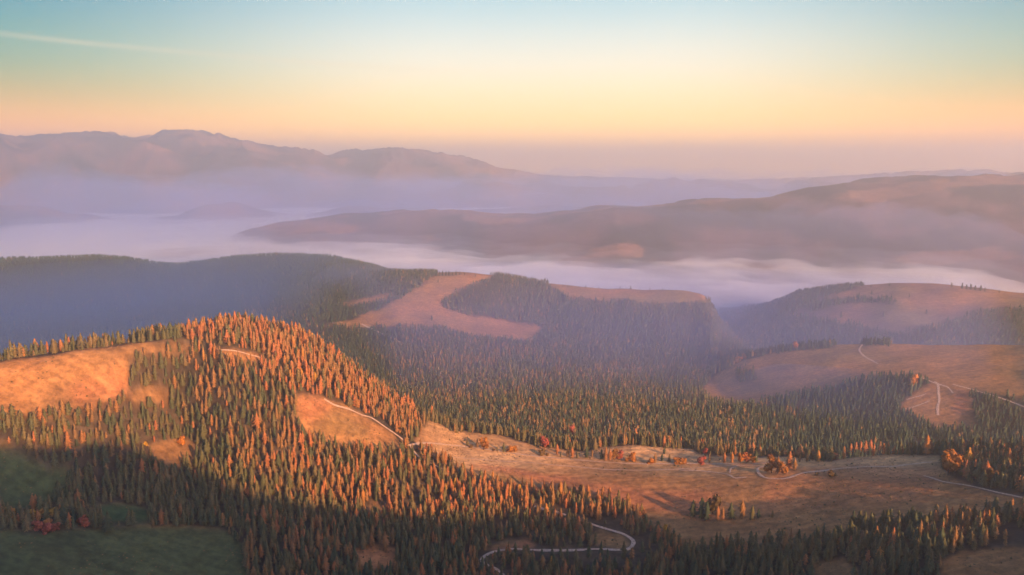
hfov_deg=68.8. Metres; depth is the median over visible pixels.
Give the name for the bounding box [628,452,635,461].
broadleaf tree
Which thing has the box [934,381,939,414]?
road
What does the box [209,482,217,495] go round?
spruce tree
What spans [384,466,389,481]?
larch tree
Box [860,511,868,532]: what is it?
spruce tree
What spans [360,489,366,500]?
larch tree
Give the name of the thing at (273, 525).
larch tree
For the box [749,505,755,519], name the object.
young spruce tree
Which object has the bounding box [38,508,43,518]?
bush
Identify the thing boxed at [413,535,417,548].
larch tree
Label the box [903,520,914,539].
spruce tree
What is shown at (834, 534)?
spruce tree
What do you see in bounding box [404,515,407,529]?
spruce tree
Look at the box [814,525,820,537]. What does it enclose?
spruce tree
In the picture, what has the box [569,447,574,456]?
young larch tree
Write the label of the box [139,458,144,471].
larch tree
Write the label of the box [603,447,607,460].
young larch tree
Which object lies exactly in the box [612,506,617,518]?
larch tree
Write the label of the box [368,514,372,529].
spruce tree
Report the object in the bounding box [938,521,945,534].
larch tree
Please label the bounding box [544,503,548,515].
larch tree
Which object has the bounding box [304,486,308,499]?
spruce tree
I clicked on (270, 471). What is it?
larch tree
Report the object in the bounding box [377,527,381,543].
larch tree
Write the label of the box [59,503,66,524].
young spruce tree
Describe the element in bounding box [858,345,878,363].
path
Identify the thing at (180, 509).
larch tree
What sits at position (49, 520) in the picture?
bush
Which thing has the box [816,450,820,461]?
young larch tree
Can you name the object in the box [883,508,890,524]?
spruce tree
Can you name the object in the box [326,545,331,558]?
larch tree
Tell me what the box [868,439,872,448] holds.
young larch tree
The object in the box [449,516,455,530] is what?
spruce tree
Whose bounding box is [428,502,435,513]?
larch tree
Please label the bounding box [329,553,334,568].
spruce tree
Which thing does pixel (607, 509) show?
larch tree
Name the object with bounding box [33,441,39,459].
larch tree
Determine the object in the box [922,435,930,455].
young larch tree
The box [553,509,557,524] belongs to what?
larch tree
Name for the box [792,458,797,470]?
young larch tree
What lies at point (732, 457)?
young larch tree
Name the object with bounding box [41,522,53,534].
bush
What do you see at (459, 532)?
spruce tree
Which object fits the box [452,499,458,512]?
larch tree
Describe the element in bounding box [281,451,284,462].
larch tree
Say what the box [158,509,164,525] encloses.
larch tree
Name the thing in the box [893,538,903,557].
spruce tree
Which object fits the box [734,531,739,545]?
spruce tree
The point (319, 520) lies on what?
larch tree
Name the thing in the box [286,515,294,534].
spruce tree
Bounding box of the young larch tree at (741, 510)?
[738,500,745,518]
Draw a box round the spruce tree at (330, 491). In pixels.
[326,487,333,503]
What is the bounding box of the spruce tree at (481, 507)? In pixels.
[479,501,486,514]
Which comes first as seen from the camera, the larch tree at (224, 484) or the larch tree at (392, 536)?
the larch tree at (392, 536)
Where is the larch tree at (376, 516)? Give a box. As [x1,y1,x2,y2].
[374,512,378,527]
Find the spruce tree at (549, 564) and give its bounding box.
[547,561,554,574]
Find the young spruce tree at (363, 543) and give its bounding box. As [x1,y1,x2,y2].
[359,531,367,550]
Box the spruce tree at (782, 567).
[778,558,787,574]
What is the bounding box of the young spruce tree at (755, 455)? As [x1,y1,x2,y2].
[754,450,757,461]
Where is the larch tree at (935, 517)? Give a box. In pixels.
[932,510,939,523]
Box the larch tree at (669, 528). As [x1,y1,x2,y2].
[668,523,671,542]
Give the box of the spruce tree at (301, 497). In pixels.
[297,489,304,507]
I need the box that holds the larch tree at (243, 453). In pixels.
[240,447,245,459]
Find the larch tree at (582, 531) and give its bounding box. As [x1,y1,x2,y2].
[579,527,585,539]
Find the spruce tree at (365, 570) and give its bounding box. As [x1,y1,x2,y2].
[362,561,368,574]
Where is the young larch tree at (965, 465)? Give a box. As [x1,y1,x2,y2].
[961,459,967,478]
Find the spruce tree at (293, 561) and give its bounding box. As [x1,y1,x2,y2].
[291,553,295,570]
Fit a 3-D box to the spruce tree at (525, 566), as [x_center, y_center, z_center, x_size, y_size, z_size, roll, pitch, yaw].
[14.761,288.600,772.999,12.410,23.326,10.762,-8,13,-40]
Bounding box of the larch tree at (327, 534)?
[325,527,329,539]
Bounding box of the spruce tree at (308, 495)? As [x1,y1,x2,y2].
[306,491,311,507]
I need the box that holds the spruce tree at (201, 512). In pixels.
[196,506,203,523]
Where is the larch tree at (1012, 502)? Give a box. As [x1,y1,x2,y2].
[1011,498,1014,515]
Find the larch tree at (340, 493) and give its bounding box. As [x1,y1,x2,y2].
[338,486,341,501]
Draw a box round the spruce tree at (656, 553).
[655,549,658,564]
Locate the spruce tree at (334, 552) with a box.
[328,547,342,566]
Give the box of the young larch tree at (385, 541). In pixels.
[381,531,389,552]
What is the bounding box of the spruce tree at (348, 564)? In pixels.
[346,555,351,570]
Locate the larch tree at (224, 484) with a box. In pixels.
[221,478,226,495]
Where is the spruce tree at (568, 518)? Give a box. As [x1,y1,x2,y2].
[562,514,572,530]
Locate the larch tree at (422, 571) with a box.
[419,562,425,574]
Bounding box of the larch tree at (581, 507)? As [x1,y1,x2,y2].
[579,499,583,514]
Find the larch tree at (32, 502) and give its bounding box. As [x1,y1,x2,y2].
[29,495,36,508]
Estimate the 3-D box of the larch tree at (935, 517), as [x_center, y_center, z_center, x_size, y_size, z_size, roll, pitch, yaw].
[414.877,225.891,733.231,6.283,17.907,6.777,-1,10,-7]
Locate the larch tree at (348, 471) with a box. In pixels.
[346,462,351,474]
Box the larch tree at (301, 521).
[298,517,303,530]
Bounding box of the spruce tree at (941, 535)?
[936,526,949,545]
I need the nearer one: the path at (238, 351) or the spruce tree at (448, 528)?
the spruce tree at (448, 528)
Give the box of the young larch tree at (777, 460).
[775,456,779,473]
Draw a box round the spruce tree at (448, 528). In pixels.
[445,522,450,538]
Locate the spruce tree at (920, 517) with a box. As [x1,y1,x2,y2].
[915,512,923,529]
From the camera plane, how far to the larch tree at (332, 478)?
887.12 m
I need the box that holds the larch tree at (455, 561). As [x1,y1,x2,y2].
[452,558,457,569]
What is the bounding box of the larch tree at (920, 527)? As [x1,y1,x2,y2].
[917,519,923,536]
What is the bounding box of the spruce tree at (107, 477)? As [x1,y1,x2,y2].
[100,467,112,485]
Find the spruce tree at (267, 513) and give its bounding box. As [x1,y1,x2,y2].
[264,505,270,521]
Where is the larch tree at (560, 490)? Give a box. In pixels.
[558,481,562,497]
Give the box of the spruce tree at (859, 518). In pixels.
[856,510,862,526]
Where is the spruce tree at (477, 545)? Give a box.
[472,535,481,551]
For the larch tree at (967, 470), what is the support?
on the ground
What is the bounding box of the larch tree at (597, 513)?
[596,506,598,520]
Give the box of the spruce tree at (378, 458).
[375,454,380,469]
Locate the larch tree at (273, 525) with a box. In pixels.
[270,518,275,528]
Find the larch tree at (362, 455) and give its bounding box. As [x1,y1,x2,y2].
[360,450,364,462]
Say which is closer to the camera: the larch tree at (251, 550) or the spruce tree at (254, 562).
the spruce tree at (254, 562)
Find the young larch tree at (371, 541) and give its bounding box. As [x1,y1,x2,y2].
[368,532,374,547]
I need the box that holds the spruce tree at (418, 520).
[416,512,421,528]
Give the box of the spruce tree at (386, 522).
[384,517,390,532]
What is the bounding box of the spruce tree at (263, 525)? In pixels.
[259,520,269,537]
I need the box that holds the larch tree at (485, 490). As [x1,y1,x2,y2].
[483,485,487,497]
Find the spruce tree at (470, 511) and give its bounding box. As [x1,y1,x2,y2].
[468,506,473,519]
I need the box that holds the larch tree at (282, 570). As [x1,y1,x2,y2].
[279,565,286,574]
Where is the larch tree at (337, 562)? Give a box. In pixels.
[335,556,340,571]
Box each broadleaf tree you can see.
[177,436,184,444]
[479,436,488,449]
[540,436,548,447]
[569,425,574,434]
[611,448,618,459]
[616,449,623,459]
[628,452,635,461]
[705,492,721,513]
[737,453,743,462]
[742,452,750,462]
[747,453,754,462]
[763,454,776,472]
[777,461,788,475]
[910,374,917,385]
[941,449,956,474]
[949,451,963,474]
[987,468,999,479]
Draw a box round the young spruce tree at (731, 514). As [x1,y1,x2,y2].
[726,502,735,519]
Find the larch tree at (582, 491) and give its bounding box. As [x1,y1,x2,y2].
[580,484,584,498]
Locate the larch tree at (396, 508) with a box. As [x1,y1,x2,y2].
[393,503,398,516]
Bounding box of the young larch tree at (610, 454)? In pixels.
[607,448,612,459]
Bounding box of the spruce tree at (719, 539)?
[717,532,721,549]
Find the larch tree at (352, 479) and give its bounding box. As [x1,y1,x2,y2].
[350,473,354,486]
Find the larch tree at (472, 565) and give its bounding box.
[470,558,475,571]
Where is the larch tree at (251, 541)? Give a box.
[249,533,254,549]
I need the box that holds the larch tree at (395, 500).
[392,496,398,511]
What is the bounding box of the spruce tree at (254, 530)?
[251,518,257,537]
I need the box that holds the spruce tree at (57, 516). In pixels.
[52,506,64,523]
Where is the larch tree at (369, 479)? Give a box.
[365,475,372,486]
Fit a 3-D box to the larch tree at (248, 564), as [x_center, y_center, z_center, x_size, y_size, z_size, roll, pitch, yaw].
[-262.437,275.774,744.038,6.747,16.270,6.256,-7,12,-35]
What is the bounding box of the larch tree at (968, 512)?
[965,507,972,520]
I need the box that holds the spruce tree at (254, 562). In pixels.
[252,555,260,573]
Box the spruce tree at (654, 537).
[652,524,656,543]
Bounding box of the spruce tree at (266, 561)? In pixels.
[264,556,269,568]
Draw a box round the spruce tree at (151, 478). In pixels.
[148,468,154,484]
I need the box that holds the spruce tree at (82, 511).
[76,503,86,523]
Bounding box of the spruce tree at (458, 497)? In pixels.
[456,490,462,505]
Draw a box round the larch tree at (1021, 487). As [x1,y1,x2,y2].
[1017,476,1023,493]
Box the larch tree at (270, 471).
[267,465,271,478]
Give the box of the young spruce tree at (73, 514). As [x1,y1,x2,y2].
[70,506,76,522]
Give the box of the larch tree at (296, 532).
[294,526,299,541]
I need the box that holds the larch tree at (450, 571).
[447,564,453,574]
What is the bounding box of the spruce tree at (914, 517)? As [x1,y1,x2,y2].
[910,512,918,529]
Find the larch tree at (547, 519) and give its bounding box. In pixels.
[545,512,548,524]
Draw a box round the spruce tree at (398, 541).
[394,528,401,546]
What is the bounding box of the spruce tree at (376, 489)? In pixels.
[373,481,379,496]
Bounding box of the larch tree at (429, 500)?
[427,492,431,506]
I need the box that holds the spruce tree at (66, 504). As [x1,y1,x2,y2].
[64,498,70,513]
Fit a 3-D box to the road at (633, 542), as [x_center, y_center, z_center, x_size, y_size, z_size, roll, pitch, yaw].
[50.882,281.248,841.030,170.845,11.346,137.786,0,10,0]
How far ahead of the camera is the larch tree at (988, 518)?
706.41 m
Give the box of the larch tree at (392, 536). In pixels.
[389,527,394,543]
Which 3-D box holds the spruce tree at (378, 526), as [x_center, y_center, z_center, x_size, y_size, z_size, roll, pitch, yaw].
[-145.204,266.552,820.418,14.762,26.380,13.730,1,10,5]
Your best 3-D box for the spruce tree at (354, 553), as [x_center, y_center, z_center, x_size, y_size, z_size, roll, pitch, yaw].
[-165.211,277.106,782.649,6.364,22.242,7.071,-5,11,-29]
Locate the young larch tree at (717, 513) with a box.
[715,506,720,519]
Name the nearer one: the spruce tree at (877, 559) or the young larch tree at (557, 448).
the spruce tree at (877, 559)
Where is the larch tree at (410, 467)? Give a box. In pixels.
[408,459,412,472]
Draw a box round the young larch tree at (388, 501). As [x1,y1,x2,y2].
[386,494,391,510]
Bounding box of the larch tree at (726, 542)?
[723,535,728,550]
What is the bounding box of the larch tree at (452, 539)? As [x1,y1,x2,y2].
[450,531,454,544]
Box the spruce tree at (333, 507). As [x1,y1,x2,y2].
[331,500,335,515]
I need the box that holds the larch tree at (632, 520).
[630,515,634,528]
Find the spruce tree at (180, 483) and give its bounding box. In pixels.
[177,477,185,492]
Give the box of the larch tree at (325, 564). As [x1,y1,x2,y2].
[321,554,329,574]
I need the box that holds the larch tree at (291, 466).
[288,461,293,473]
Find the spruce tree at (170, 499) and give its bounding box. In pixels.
[167,496,176,510]
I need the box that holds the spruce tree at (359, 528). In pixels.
[358,521,360,536]
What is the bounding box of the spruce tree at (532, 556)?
[530,550,534,562]
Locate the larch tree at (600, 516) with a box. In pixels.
[598,507,601,520]
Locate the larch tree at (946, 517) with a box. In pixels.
[943,508,948,527]
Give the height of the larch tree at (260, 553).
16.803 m
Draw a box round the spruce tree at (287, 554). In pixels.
[281,549,291,571]
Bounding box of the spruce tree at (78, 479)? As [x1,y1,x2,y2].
[75,467,82,486]
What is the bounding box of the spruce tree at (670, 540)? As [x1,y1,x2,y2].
[669,533,672,546]
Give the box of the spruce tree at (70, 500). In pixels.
[67,492,76,509]
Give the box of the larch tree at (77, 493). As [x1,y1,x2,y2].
[74,488,81,500]
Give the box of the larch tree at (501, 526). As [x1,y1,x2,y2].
[499,521,503,533]
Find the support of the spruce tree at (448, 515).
on the ground
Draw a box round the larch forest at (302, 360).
[6,252,1023,574]
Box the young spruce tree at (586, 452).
[584,446,589,457]
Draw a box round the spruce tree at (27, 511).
[24,505,32,525]
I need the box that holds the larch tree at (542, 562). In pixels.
[539,554,545,569]
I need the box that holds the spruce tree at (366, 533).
[360,526,369,544]
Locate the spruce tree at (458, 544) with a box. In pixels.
[456,537,461,556]
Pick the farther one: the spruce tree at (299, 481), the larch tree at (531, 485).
the larch tree at (531, 485)
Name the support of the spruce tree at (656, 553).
on the ground
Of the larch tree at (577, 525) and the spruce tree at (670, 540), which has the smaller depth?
the spruce tree at (670, 540)
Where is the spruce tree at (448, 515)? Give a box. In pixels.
[444,510,451,525]
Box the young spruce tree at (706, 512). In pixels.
[702,500,710,520]
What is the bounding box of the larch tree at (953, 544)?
[950,538,955,553]
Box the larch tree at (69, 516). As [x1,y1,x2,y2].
[67,512,71,527]
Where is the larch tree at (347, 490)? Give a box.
[346,483,349,495]
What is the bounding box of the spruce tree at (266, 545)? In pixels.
[264,539,268,555]
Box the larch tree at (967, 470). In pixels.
[963,463,970,479]
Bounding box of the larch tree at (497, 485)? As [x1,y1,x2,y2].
[495,479,500,492]
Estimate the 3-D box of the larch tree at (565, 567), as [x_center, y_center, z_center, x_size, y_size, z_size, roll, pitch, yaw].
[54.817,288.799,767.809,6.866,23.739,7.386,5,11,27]
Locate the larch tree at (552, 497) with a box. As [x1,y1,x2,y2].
[550,488,554,505]
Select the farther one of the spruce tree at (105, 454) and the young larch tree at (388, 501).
the young larch tree at (388, 501)
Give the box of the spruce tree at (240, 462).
[238,456,244,470]
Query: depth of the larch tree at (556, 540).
820.33 m
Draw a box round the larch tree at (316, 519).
[314,514,317,526]
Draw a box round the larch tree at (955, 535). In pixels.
[950,525,958,547]
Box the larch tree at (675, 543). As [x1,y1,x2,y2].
[672,534,678,551]
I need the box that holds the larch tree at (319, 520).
[317,514,322,528]
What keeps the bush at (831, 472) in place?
on the ground
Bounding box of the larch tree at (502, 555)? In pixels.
[500,551,506,565]
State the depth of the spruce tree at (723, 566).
735.96 m
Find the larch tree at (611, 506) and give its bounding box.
[610,498,612,513]
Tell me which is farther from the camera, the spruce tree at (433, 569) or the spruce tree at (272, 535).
the spruce tree at (272, 535)
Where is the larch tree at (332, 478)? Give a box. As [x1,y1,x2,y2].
[330,471,335,485]
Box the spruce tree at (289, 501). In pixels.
[284,492,294,513]
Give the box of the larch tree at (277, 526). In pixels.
[274,519,279,532]
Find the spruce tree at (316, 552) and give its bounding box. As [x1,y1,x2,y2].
[313,549,318,564]
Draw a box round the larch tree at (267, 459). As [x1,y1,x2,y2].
[263,453,270,465]
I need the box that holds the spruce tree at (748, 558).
[746,550,752,566]
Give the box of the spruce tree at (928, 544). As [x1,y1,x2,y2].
[924,539,935,557]
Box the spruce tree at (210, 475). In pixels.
[205,463,212,480]
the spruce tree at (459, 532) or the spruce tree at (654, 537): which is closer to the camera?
the spruce tree at (654, 537)
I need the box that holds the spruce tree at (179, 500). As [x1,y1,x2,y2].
[176,495,185,512]
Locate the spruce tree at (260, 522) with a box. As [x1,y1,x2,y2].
[257,515,264,529]
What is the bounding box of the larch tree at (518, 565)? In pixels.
[515,557,520,572]
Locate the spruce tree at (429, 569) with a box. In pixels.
[427,563,431,574]
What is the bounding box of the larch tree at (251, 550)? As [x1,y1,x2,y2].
[249,544,252,557]
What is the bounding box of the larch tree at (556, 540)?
[554,534,558,546]
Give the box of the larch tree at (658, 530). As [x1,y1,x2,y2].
[655,524,660,542]
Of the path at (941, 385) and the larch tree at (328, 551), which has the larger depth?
the path at (941, 385)
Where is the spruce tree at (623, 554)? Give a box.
[620,541,627,559]
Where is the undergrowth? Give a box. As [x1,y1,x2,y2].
[1,343,1019,574]
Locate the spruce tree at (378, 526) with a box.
[374,520,383,539]
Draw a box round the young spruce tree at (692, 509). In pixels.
[687,499,696,517]
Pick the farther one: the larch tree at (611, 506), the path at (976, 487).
the larch tree at (611, 506)
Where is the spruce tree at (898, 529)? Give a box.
[895,525,900,539]
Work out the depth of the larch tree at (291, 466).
874.90 m
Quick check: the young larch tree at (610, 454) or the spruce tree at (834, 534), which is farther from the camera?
the young larch tree at (610, 454)
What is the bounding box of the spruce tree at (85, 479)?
[82,470,90,487]
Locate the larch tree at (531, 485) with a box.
[530,475,532,492]
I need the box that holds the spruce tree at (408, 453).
[405,446,411,461]
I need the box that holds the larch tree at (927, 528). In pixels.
[925,523,929,533]
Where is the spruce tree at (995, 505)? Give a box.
[990,496,1001,514]
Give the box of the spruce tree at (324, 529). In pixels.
[322,523,326,537]
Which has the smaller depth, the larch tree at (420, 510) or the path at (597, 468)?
the larch tree at (420, 510)
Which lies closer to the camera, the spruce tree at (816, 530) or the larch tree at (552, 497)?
the spruce tree at (816, 530)
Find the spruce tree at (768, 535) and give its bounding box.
[764,531,769,546]
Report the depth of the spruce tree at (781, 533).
756.35 m
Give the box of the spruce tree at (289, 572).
[287,565,292,574]
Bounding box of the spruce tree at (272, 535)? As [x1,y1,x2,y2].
[268,527,276,545]
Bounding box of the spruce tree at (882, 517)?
[878,509,884,525]
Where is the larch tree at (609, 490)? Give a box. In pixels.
[607,486,611,498]
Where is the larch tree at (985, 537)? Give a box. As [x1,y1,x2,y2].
[983,529,988,545]
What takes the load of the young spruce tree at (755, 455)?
on the ground
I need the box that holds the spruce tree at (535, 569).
[532,560,539,574]
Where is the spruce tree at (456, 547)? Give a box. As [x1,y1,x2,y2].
[451,541,459,556]
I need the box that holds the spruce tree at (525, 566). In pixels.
[521,557,531,574]
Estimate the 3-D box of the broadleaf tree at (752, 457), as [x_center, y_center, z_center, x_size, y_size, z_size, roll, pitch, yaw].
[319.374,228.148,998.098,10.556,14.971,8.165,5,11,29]
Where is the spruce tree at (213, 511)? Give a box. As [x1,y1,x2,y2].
[210,506,217,524]
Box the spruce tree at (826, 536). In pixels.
[823,531,830,546]
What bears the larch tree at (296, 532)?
on the ground
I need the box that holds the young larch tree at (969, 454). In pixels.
[963,447,972,460]
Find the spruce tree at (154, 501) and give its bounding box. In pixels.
[151,490,157,508]
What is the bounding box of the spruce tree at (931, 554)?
[926,548,934,563]
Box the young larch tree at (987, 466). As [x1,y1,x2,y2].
[983,461,991,480]
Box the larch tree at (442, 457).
[440,452,445,464]
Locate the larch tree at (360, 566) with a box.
[357,557,363,572]
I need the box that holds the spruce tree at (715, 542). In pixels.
[714,532,718,550]
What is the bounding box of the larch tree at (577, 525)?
[575,516,581,531]
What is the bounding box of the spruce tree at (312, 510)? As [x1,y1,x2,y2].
[308,501,316,519]
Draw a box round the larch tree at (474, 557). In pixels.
[472,550,476,564]
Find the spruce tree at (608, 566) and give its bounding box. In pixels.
[604,560,612,574]
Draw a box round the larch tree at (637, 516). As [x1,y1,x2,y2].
[635,509,639,522]
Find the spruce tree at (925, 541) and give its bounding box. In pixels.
[921,531,931,552]
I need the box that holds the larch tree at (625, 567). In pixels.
[622,558,630,573]
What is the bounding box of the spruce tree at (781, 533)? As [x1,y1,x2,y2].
[777,528,783,547]
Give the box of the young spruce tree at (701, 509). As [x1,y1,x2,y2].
[695,497,705,518]
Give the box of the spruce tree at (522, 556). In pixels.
[520,545,526,563]
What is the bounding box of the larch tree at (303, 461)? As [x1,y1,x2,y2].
[301,454,304,467]
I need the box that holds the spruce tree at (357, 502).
[355,495,360,512]
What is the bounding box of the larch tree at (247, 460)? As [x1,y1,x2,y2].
[246,450,249,465]
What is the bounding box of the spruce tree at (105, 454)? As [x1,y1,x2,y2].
[99,445,109,465]
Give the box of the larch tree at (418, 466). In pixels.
[417,459,420,471]
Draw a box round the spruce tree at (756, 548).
[751,542,761,561]
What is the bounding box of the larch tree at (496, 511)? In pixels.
[494,502,498,515]
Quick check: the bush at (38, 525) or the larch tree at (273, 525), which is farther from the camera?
the larch tree at (273, 525)
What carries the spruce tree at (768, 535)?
on the ground
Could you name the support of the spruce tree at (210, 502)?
on the ground
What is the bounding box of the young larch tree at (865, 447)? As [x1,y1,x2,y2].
[863,441,867,452]
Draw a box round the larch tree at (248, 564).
[245,558,250,570]
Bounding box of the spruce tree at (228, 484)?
[225,479,230,495]
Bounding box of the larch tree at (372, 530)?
[369,524,375,537]
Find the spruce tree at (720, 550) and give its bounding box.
[717,539,724,556]
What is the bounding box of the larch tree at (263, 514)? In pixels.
[259,505,266,523]
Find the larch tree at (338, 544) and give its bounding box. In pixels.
[335,536,341,551]
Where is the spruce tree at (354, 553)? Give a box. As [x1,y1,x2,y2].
[351,544,356,559]
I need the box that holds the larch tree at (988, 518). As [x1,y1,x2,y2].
[985,510,990,526]
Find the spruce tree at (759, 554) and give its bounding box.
[756,548,761,566]
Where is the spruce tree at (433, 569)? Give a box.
[430,562,437,574]
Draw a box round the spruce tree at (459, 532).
[458,524,461,537]
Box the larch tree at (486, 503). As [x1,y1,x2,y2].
[484,493,488,508]
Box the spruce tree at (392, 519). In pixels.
[389,508,394,524]
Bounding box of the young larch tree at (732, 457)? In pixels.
[730,451,733,462]
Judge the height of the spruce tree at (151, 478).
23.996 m
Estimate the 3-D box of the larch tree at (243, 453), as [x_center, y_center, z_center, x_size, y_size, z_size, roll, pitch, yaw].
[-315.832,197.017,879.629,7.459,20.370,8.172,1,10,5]
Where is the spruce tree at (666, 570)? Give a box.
[665,563,669,574]
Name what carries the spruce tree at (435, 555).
on the ground
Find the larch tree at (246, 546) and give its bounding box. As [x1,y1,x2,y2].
[241,541,249,554]
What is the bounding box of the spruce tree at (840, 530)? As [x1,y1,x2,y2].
[836,525,844,541]
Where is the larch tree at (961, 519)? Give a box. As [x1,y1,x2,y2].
[959,511,964,526]
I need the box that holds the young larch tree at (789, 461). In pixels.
[786,451,792,468]
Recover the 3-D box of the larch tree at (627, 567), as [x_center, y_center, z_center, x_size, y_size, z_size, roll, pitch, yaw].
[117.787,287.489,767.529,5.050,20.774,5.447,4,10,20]
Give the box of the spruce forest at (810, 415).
[0,251,1023,574]
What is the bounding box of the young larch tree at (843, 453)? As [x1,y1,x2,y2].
[841,446,845,458]
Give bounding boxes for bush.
[30,520,44,530]
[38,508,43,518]
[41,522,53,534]
[43,518,52,525]
[49,507,57,515]
[52,522,60,530]
[77,514,89,527]
[506,445,513,451]
[538,449,545,455]
[646,457,653,463]
[673,457,679,464]
[679,458,686,464]
[697,456,705,464]
[828,469,835,476]
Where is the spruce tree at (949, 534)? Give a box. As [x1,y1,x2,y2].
[946,524,951,543]
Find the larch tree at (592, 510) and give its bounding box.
[590,500,594,516]
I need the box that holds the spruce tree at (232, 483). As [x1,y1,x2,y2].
[228,477,236,497]
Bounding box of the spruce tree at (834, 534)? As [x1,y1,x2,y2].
[830,528,837,549]
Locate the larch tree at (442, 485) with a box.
[440,479,444,493]
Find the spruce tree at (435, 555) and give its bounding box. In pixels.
[432,551,440,568]
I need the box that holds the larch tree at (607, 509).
[605,502,609,515]
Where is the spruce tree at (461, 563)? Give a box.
[458,556,463,574]
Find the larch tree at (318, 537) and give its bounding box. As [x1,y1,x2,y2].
[314,530,321,548]
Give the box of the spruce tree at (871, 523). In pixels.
[868,512,873,531]
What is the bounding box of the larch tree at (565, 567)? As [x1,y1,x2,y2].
[563,559,567,574]
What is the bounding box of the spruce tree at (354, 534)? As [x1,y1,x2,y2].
[351,523,358,543]
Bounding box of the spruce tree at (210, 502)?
[206,490,214,508]
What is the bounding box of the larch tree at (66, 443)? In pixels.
[65,438,70,455]
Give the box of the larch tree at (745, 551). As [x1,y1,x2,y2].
[742,541,747,557]
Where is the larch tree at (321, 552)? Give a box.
[319,546,323,560]
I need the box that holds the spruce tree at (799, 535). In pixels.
[797,528,801,542]
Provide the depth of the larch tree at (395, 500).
867.79 m
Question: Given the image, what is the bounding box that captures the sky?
[0,0,1023,178]
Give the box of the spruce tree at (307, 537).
[305,530,308,545]
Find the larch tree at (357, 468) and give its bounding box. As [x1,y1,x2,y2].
[355,458,358,472]
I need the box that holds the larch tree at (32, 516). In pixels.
[31,508,35,520]
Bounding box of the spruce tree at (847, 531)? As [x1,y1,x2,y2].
[844,525,848,540]
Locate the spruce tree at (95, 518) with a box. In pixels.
[90,508,99,528]
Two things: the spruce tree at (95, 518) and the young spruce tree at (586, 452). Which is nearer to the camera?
the spruce tree at (95, 518)
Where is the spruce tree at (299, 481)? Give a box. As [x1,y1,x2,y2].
[295,471,302,489]
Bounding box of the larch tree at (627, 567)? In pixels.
[625,559,628,573]
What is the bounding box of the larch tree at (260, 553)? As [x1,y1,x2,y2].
[258,544,264,557]
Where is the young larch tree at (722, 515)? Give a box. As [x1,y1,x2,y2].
[720,507,724,519]
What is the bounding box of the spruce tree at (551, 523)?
[548,514,553,529]
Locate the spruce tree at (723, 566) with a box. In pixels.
[719,555,727,572]
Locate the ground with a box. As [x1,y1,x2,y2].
[0,129,1023,574]
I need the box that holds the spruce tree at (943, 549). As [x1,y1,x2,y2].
[937,536,949,557]
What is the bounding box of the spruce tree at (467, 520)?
[462,512,471,528]
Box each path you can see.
[221,349,260,357]
[410,443,754,469]
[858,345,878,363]
[923,378,953,392]
[923,475,1021,497]
[952,384,1023,406]
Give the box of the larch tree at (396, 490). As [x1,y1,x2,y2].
[394,481,398,497]
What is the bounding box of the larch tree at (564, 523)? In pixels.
[563,518,566,531]
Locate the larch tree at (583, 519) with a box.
[581,514,584,527]
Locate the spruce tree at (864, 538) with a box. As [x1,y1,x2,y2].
[862,530,867,547]
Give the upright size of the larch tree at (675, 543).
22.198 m
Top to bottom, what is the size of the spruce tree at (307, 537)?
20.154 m
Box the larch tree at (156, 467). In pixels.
[152,460,158,475]
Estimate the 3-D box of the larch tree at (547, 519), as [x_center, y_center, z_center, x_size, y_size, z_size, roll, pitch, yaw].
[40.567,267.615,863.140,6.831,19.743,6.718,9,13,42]
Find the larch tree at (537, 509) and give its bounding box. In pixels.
[534,505,540,515]
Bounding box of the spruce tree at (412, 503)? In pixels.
[408,498,416,512]
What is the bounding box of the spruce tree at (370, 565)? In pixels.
[369,558,373,570]
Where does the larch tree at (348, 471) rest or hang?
on the ground
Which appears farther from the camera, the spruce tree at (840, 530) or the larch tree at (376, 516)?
the larch tree at (376, 516)
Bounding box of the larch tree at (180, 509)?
[177,503,181,517]
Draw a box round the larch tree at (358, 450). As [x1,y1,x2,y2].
[356,442,360,458]
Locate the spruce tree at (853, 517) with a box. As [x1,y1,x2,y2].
[848,510,856,526]
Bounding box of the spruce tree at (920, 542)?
[917,534,923,555]
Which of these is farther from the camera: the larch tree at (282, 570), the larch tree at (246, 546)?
the larch tree at (246, 546)
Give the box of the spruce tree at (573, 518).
[571,514,575,527]
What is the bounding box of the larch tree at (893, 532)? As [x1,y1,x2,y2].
[889,527,895,543]
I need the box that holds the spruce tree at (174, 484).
[170,478,178,492]
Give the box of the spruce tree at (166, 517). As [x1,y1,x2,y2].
[164,507,168,524]
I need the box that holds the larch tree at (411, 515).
[409,508,412,522]
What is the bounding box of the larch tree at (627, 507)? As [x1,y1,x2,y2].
[626,500,629,513]
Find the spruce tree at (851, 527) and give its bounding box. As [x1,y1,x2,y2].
[845,520,855,537]
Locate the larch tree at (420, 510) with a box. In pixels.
[419,504,423,518]
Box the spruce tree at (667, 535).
[665,527,668,540]
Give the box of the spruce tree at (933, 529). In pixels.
[929,521,936,537]
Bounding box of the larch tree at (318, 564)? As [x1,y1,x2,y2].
[317,556,320,569]
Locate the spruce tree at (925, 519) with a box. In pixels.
[923,515,929,531]
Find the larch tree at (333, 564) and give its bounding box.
[331,561,337,571]
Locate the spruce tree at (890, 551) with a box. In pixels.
[884,542,895,561]
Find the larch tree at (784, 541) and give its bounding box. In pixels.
[781,532,788,549]
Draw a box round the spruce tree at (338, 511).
[336,506,345,522]
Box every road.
[324,398,765,463]
[480,505,635,574]
[681,470,745,477]
[756,461,931,478]
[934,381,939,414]
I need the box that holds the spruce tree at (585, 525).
[583,518,588,531]
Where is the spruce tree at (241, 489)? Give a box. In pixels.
[238,482,244,499]
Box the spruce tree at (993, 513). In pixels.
[987,508,996,525]
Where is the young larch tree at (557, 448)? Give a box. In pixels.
[555,444,559,455]
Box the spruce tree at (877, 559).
[873,551,881,571]
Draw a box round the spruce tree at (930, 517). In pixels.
[928,511,933,522]

